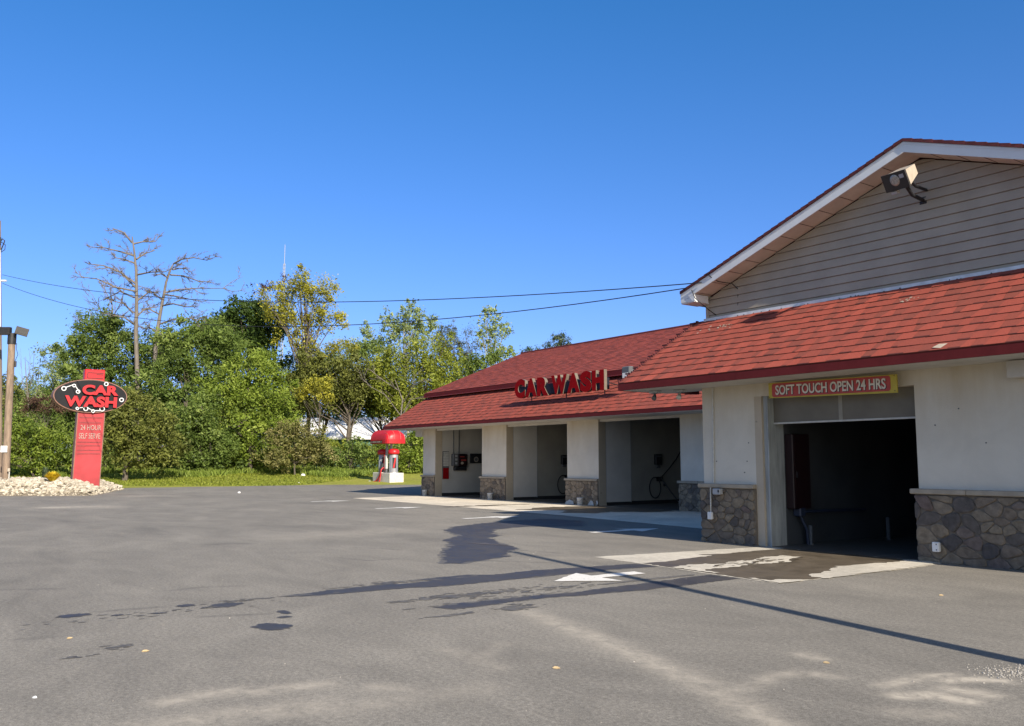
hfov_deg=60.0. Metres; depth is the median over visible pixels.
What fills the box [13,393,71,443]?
shrub
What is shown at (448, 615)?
damp flecks
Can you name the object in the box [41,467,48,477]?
tuft plant
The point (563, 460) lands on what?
coin meter
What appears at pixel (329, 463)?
undergrowth
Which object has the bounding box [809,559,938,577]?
dry concrete
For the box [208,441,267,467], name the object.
undergrowth
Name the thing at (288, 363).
tree
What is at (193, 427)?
shrub
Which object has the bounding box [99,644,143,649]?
damp flecks
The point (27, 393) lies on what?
bare tree
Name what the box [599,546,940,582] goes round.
concrete apron
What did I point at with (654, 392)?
eave floodlight
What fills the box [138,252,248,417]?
dead tree
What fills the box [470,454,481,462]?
dial sign
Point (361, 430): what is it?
metal building
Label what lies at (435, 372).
tree
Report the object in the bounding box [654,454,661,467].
coin meter
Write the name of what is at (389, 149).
sky
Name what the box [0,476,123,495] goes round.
gravel
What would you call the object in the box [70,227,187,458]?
dead tree
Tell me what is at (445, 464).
price board
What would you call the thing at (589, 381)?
roof sign
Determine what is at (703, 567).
dry concrete
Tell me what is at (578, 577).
painted arrow
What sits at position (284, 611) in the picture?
wet spot
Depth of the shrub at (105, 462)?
81.48 m
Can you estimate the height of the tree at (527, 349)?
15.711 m
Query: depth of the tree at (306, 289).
94.74 m
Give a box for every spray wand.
[557,475,566,493]
[649,452,679,501]
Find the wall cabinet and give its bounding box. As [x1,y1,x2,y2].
[784,434,810,508]
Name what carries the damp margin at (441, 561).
on the parking lot
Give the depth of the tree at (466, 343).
97.76 m
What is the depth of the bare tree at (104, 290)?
98.29 m
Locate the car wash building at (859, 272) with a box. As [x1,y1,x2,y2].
[383,138,1023,570]
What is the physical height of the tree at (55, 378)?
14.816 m
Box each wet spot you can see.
[55,613,90,617]
[178,604,193,606]
[209,602,242,607]
[252,623,291,629]
[277,610,289,613]
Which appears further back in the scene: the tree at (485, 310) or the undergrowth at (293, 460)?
the tree at (485, 310)
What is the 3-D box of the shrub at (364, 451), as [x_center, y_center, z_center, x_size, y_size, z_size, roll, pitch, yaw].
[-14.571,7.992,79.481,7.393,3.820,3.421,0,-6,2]
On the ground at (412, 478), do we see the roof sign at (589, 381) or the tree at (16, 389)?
the tree at (16, 389)
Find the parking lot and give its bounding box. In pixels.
[0,485,1023,725]
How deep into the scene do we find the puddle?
18.45 m
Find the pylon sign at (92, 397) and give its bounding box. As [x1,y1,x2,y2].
[51,369,126,485]
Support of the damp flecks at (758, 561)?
on the dry concrete at (703, 567)
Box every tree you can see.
[2,371,53,443]
[2,395,75,467]
[19,348,47,438]
[21,338,106,468]
[40,303,184,466]
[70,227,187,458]
[72,263,153,332]
[131,309,254,449]
[131,313,246,450]
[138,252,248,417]
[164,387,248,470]
[184,336,309,468]
[207,291,288,443]
[246,273,291,433]
[252,261,360,465]
[254,333,389,468]
[275,338,396,468]
[292,373,334,467]
[324,335,371,439]
[327,389,399,432]
[351,363,431,431]
[351,379,431,431]
[359,298,438,443]
[365,321,470,451]
[428,319,470,377]
[443,341,518,383]
[459,320,484,370]
[470,304,514,362]
[517,345,540,353]
[542,330,571,347]
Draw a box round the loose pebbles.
[0,558,1023,722]
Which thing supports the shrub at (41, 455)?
on the ground at (412, 478)
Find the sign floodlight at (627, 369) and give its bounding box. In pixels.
[622,366,633,377]
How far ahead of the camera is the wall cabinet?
17.31 m
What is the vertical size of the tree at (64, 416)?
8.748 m
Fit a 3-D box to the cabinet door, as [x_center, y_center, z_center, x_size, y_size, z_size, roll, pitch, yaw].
[5.672,2.122,17.353,0.460,1.360,0.012,5,-8,-36]
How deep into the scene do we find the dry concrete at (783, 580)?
11.99 m
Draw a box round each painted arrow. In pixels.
[463,516,516,518]
[555,571,643,580]
[592,528,657,532]
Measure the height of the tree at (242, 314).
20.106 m
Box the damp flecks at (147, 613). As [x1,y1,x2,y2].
[23,600,273,629]
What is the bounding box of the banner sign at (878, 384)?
[768,374,897,397]
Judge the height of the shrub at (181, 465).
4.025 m
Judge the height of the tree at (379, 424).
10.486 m
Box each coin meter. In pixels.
[561,455,566,466]
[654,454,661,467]
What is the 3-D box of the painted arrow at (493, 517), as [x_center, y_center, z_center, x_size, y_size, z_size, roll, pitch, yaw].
[-0.581,4.489,25.824,1.949,0.001,0.891,2,-7,-16]
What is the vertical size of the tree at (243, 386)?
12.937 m
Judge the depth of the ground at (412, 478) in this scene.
68.12 m
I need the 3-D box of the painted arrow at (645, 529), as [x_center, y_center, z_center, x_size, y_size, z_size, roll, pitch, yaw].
[2.679,3.937,20.887,2.170,0.001,0.940,5,-8,-36]
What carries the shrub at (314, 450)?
on the ground at (412, 478)
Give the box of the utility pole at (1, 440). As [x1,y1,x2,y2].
[0,221,6,476]
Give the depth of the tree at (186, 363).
87.58 m
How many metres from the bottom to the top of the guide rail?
0.743 m
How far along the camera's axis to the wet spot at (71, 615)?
9.30 m
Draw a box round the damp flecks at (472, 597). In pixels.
[448,577,650,598]
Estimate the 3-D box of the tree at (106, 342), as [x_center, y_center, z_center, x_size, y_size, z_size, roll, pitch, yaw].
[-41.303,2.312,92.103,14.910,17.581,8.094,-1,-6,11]
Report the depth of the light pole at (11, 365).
46.00 m
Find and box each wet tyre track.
[290,564,655,596]
[436,575,737,608]
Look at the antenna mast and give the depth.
152.43 m
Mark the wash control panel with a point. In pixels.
(459, 462)
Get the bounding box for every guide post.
[808,525,814,544]
[886,517,891,539]
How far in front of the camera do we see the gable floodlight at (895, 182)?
15.90 m
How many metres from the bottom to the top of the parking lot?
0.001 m
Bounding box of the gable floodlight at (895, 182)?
[881,164,927,204]
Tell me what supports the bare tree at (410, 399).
on the ground at (412, 478)
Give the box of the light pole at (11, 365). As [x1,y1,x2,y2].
[0,326,28,478]
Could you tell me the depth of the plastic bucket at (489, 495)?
37.98 m
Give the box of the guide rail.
[793,508,865,544]
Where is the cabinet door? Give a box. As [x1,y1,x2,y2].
[793,436,810,506]
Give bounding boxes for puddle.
[442,519,583,563]
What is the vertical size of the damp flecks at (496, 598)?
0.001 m
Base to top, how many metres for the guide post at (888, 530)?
0.460 m
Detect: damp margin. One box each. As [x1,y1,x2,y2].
[250,623,292,630]
[437,519,586,563]
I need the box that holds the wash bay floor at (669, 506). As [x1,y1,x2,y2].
[443,495,679,510]
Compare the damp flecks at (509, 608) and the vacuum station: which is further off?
the vacuum station
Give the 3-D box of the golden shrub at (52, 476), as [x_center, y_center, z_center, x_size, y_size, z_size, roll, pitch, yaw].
[-22.909,5.633,44.254,0.825,0.505,0.825,5,-8,-36]
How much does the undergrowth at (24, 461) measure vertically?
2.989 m
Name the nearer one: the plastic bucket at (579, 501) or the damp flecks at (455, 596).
the damp flecks at (455, 596)
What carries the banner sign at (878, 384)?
attached to the car wash building at (859, 272)
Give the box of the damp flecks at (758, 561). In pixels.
[687,558,794,566]
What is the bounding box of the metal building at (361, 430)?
[283,417,413,467]
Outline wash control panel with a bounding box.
[451,430,466,470]
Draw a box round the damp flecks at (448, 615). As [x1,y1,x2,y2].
[419,611,474,618]
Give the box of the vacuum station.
[371,430,404,482]
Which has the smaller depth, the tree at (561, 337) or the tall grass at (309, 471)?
the tall grass at (309, 471)
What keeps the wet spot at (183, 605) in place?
on the damp margin
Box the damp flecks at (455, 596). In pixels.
[389,587,525,602]
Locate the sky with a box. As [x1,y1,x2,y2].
[0,0,1023,445]
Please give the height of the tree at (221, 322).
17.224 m
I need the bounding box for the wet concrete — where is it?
[646,548,906,579]
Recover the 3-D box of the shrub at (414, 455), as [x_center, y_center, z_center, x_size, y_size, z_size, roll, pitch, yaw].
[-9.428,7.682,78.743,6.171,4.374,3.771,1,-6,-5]
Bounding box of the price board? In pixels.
[442,451,448,478]
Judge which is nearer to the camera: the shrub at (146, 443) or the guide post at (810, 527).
the guide post at (810, 527)
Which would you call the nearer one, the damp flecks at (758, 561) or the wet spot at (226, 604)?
the wet spot at (226, 604)
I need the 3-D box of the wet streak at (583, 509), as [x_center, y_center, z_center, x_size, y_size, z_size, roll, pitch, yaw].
[2.779,4.949,29.932,4.194,0.001,4.870,5,-8,-36]
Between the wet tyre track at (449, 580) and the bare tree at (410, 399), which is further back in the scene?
the bare tree at (410, 399)
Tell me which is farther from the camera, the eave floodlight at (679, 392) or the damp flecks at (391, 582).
the eave floodlight at (679, 392)
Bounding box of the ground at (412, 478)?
[13,463,422,487]
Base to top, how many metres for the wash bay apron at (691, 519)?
0.001 m
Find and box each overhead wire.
[3,283,686,326]
[5,275,701,302]
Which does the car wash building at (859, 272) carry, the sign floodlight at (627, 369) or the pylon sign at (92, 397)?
the sign floodlight at (627, 369)
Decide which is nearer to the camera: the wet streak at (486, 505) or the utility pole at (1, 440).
the wet streak at (486, 505)
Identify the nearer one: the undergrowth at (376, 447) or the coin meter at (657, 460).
the coin meter at (657, 460)
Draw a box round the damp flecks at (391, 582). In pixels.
[339,575,477,587]
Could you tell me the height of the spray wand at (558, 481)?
1.003 m
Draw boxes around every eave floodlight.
[649,390,660,400]
[673,389,685,399]
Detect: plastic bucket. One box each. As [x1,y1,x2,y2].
[422,490,426,495]
[487,493,492,499]
[577,498,582,504]
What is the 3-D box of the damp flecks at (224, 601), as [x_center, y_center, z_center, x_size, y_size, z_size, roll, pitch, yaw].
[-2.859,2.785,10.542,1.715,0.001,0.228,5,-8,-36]
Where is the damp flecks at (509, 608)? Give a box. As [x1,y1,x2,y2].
[492,603,544,610]
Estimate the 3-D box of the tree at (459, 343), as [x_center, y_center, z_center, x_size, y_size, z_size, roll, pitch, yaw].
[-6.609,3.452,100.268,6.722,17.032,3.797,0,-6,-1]
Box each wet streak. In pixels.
[449,504,526,506]
[515,506,672,512]
[597,574,693,584]
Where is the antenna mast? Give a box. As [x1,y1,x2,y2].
[280,253,284,385]
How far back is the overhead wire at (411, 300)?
25.37 m
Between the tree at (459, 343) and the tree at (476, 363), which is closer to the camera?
the tree at (476, 363)
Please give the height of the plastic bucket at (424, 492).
0.275 m
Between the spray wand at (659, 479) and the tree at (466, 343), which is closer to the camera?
the spray wand at (659, 479)
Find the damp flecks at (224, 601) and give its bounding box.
[200,592,334,604]
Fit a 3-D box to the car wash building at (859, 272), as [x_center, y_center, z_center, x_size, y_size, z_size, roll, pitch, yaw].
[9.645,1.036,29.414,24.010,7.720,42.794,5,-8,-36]
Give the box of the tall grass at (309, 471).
[10,464,422,476]
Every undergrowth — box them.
[11,445,56,468]
[153,449,226,468]
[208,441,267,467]
[255,438,311,466]
[291,431,363,468]
[350,441,413,466]
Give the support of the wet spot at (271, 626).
on the damp margin at (269, 630)
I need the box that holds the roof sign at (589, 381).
[515,369,617,400]
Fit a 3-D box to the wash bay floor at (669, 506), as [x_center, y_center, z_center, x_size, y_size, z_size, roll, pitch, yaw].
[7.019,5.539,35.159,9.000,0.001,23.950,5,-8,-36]
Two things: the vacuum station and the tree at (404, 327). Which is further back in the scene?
the tree at (404, 327)
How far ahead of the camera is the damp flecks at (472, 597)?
11.29 m
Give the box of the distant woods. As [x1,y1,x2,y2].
[2,373,390,465]
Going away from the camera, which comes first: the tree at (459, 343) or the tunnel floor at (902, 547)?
the tunnel floor at (902, 547)
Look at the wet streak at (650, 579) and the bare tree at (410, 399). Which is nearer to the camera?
the wet streak at (650, 579)
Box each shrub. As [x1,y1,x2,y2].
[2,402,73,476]
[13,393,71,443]
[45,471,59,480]
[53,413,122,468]
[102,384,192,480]
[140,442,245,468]
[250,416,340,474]
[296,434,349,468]
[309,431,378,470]
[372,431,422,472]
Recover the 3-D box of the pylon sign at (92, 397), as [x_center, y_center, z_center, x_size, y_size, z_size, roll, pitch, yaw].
[-22.360,3.480,46.838,3.580,6.294,0.890,4,-8,-35]
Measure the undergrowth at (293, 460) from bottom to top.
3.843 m
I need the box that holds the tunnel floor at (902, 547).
[773,534,918,560]
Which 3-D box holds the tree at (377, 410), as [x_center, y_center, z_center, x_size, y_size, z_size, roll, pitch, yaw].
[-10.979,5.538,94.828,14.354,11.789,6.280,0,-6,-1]
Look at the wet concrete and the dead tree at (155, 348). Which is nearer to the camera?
the wet concrete
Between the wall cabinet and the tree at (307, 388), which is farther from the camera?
the tree at (307, 388)
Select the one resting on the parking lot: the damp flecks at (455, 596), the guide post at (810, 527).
the damp flecks at (455, 596)
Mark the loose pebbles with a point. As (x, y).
(1013, 673)
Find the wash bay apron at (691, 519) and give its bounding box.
[357,496,701,527]
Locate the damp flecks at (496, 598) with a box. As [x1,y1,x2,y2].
[402,591,557,609]
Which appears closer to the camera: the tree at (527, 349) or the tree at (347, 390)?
the tree at (347, 390)
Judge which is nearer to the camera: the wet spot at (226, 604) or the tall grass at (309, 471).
the wet spot at (226, 604)
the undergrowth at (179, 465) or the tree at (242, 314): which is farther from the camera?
the tree at (242, 314)
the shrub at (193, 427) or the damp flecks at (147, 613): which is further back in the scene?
the shrub at (193, 427)
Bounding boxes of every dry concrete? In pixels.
[673,555,797,572]
[751,578,802,582]
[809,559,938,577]
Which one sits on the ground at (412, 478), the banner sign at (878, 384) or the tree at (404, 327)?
the tree at (404, 327)
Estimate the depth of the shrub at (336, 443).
81.50 m
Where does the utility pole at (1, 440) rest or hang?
on the gravel
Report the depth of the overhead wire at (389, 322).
26.55 m
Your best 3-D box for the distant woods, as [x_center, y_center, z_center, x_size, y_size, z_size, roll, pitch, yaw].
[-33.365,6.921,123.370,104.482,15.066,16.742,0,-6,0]
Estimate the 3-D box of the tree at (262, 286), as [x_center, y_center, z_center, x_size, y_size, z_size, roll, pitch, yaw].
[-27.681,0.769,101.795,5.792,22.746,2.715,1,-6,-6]
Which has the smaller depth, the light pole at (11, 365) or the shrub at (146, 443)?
the light pole at (11, 365)
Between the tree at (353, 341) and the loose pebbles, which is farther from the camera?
the tree at (353, 341)
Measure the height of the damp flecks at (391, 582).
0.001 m

